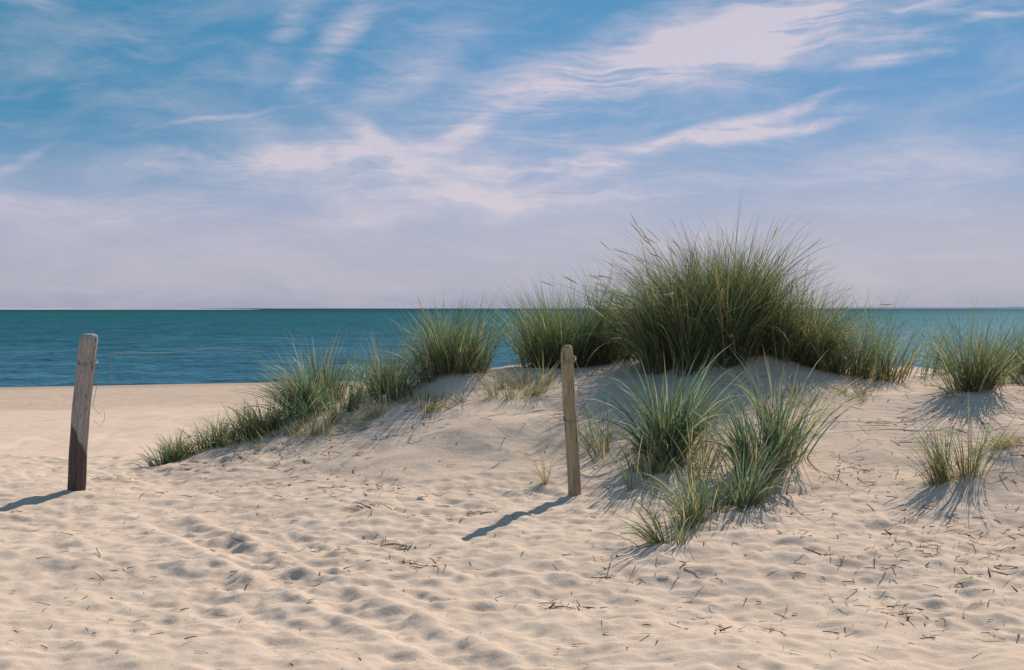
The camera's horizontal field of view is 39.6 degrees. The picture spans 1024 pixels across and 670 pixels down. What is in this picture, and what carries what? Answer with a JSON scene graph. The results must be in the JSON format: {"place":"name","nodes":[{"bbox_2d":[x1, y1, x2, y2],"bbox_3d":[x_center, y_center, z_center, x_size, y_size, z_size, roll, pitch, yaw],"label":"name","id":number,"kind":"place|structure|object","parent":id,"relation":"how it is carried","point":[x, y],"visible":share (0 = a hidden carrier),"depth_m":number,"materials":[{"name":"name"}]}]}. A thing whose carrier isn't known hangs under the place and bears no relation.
{"place":"outdoors","nodes":[
{"label":"outdoors","id":0,"kind":"place"},
{"bbox_2d":[0,308,259,309],"bbox_3d":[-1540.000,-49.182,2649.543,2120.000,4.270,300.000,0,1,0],"label":"distant sandbar","id":1,"kind":"structure","parent":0,"point":[115,309],"depth_m":2539.75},
{"bbox_2d":[384,287,526,386],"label":"marram grass","id":2,"kind":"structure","parent":0,"point":[447,356],"depth_m":13.19,"materials":[{"name":"green plant"}]},
{"bbox_2d":[0,347,1023,669],"bbox_3d":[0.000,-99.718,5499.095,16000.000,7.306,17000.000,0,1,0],"label":"sand ground","id":3,"kind":"structure","parent":0,"point":[344,619],"depth_m":9.04,"materials":[{"name":"beige sand"}]},
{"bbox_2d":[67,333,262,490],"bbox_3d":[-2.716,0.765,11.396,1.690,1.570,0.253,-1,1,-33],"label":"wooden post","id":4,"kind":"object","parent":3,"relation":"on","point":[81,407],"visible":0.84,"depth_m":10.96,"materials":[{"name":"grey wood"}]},
{"bbox_2d":[122,398,293,467],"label":"marram grass","id":5,"kind":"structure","parent":3,"relation":"on","point":[174,455],"depth_m":12.89,"materials":[{"name":"green plant"}]},
{"bbox_2d":[220,320,437,433],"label":"marram grass","id":6,"kind":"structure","parent":3,"relation":"on","point":[319,395],"depth_m":13.12,"materials":[{"name":"green plant"}]},
{"bbox_2d":[216,381,450,448],"bbox_3d":[-1.575,0.714,12.542,2.105,0.624,0.702,0,1,0],"label":"dry grass tuft","id":7,"kind":"object","parent":3,"relation":"on","point":[326,431],"visible":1,"depth_m":12.53,"materials":[{"name":"green plant"}]},
{"bbox_2d":[441,350,560,403],"bbox_3d":[0.038,0.359,12.752,1.077,0.529,1.239,0,1,22],"label":"dry grass tuft","id":8,"kind":"object","parent":3,"relation":"on","point":[534,392],"visible":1,"depth_m":12.59,"materials":[{"name":"green plant"}]},
{"bbox_2d":[1,374,1023,669],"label":"straw litter","id":9,"kind":"object","parent":3,"relation":"on","point":[595,518],"visible":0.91,"depth_m":9.23,"materials":[{"name":"brown plant"}]},
{"bbox_2d":[514,435,561,483],"bbox_3d":[0.177,0.921,10.829,0.364,0.445,0.314,-1,1,-43],"label":"dry grass tuft","id":10,"kind":"object","parent":3,"relation":"on","point":[544,479],"visible":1,"depth_m":10.75,"materials":[{"name":"beige plant"}]},
{"bbox_2d":[561,345,581,495],"bbox_3d":[0.439,0.797,10.514,0.159,1.452,0.118,0,1,0],"label":"wooden post","id":11,"kind":"object","parent":3,"relation":"on","point":[570,426],"visible":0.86,"depth_m":10.48,"materials":[{"name":"beige wood"}]},
{"bbox_2d":[542,389,743,494],"bbox_3d":[1.013,0.794,10.818,1.867,0.757,1.358,1,1,42],"label":"dry grass tuft","id":12,"kind":"object","parent":3,"relation":"on","point":[652,470],"visible":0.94,"depth_m":10.78,"materials":[{"name":"green plant"}]},
{"bbox_2d":[601,479,722,547],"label":"marram grass","id":13,"kind":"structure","parent":3,"relation":"on","point":[651,537],"depth_m":8.87,"materials":[{"name":"green plant"}]},
{"bbox_2d":[586,335,755,462],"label":"marram grass","id":14,"kind":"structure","parent":3,"relation":"on","point":[674,415],"depth_m":11.08,"materials":[{"name":"green plant"}]},
{"bbox_2d":[541,192,892,377],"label":"marram grass","id":15,"kind":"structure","parent":3,"relation":"on","point":[739,307],"depth_m":13.14,"materials":[{"name":"green plant"}]},
{"bbox_2d":[634,444,813,522],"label":"marram grass","id":16,"kind":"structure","parent":3,"relation":"on","point":[748,495],"depth_m":9.53,"materials":[{"name":"green plant"}]},
{"bbox_2d":[690,331,879,493],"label":"marram grass","id":17,"kind":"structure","parent":3,"relation":"on","point":[778,435],"depth_m":10.36,"materials":[{"name":"green plant"}]},
{"bbox_2d":[735,378,883,410],"bbox_3d":[2.509,0.493,12.278,1.499,0.336,0.758,0,1,-16],"label":"dry grass tuft","id":18,"kind":"object","parent":3,"relation":"on","point":[804,399],"visible":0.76,"depth_m":12.29,"materials":[{"name":"plant"}]},
{"bbox_2d":[882,398,1022,486],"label":"marram grass","id":19,"kind":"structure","parent":3,"relation":"on","point":[939,469],"depth_m":9.96,"materials":[{"name":"green plant"}]},
{"bbox_2d":[900,294,1023,396],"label":"marram grass","id":20,"kind":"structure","parent":3,"relation":"on","point":[976,379],"depth_m":12.23,"materials":[{"name":"green plant"}]},
{"bbox_2d":[955,428,1023,454],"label":"dry grass tuft","id":21,"kind":"object","parent":3,"relation":"on","point":[1003,442],"visible":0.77,"depth_m":10.35,"materials":[{"name":"plant"}]},
{"bbox_2d":[0,308,1023,386],"bbox_3d":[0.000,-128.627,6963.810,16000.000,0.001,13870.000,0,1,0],"label":"sea water","id":22,"kind":"structure","parent":0,"point":[38,348],"depth_m":128.61,"materials":[{"name":"blue liquid"}]},
{"bbox_2d":[0,0,1023,307],"label":"sky","id":23,"kind":"structure","parent":0,"point":[154,153],"materials":[{"name":"blue"}]},
{"bbox_2d":[478,256,669,368],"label":"marram grass","id":24,"kind":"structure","parent":0,"point":[589,350],"depth_m":13.82,"materials":[{"name":"green plant"}]},
{"bbox_2d":[765,268,914,373],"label":"marram grass","id":25,"kind":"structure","parent":0,"point":[828,355],"depth_m":13.21,"materials":[{"name":"green plant"}]},
{"bbox_2d":[782,287,990,381],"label":"marram grass","id":26,"kind":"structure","parent":0,"point":[870,368],"depth_m":13.21,"materials":[{"name":"green plant"}]},
{"bbox_2d":[802,307,1023,308],"bbox_3d":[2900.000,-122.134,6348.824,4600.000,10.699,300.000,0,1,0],"label":"distant shore","id":27,"kind":"structure","parent":0,"point":[933,307],"depth_m":6250.23,"materials":[{"name":"grey"}]},
{"bbox_2d":[920,308,1023,385],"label":"marram grass","id":28,"kind":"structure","parent":0,"point":[1013,378],"depth_m":13.34,"materials":[{"name":"green plant"}]}
]}

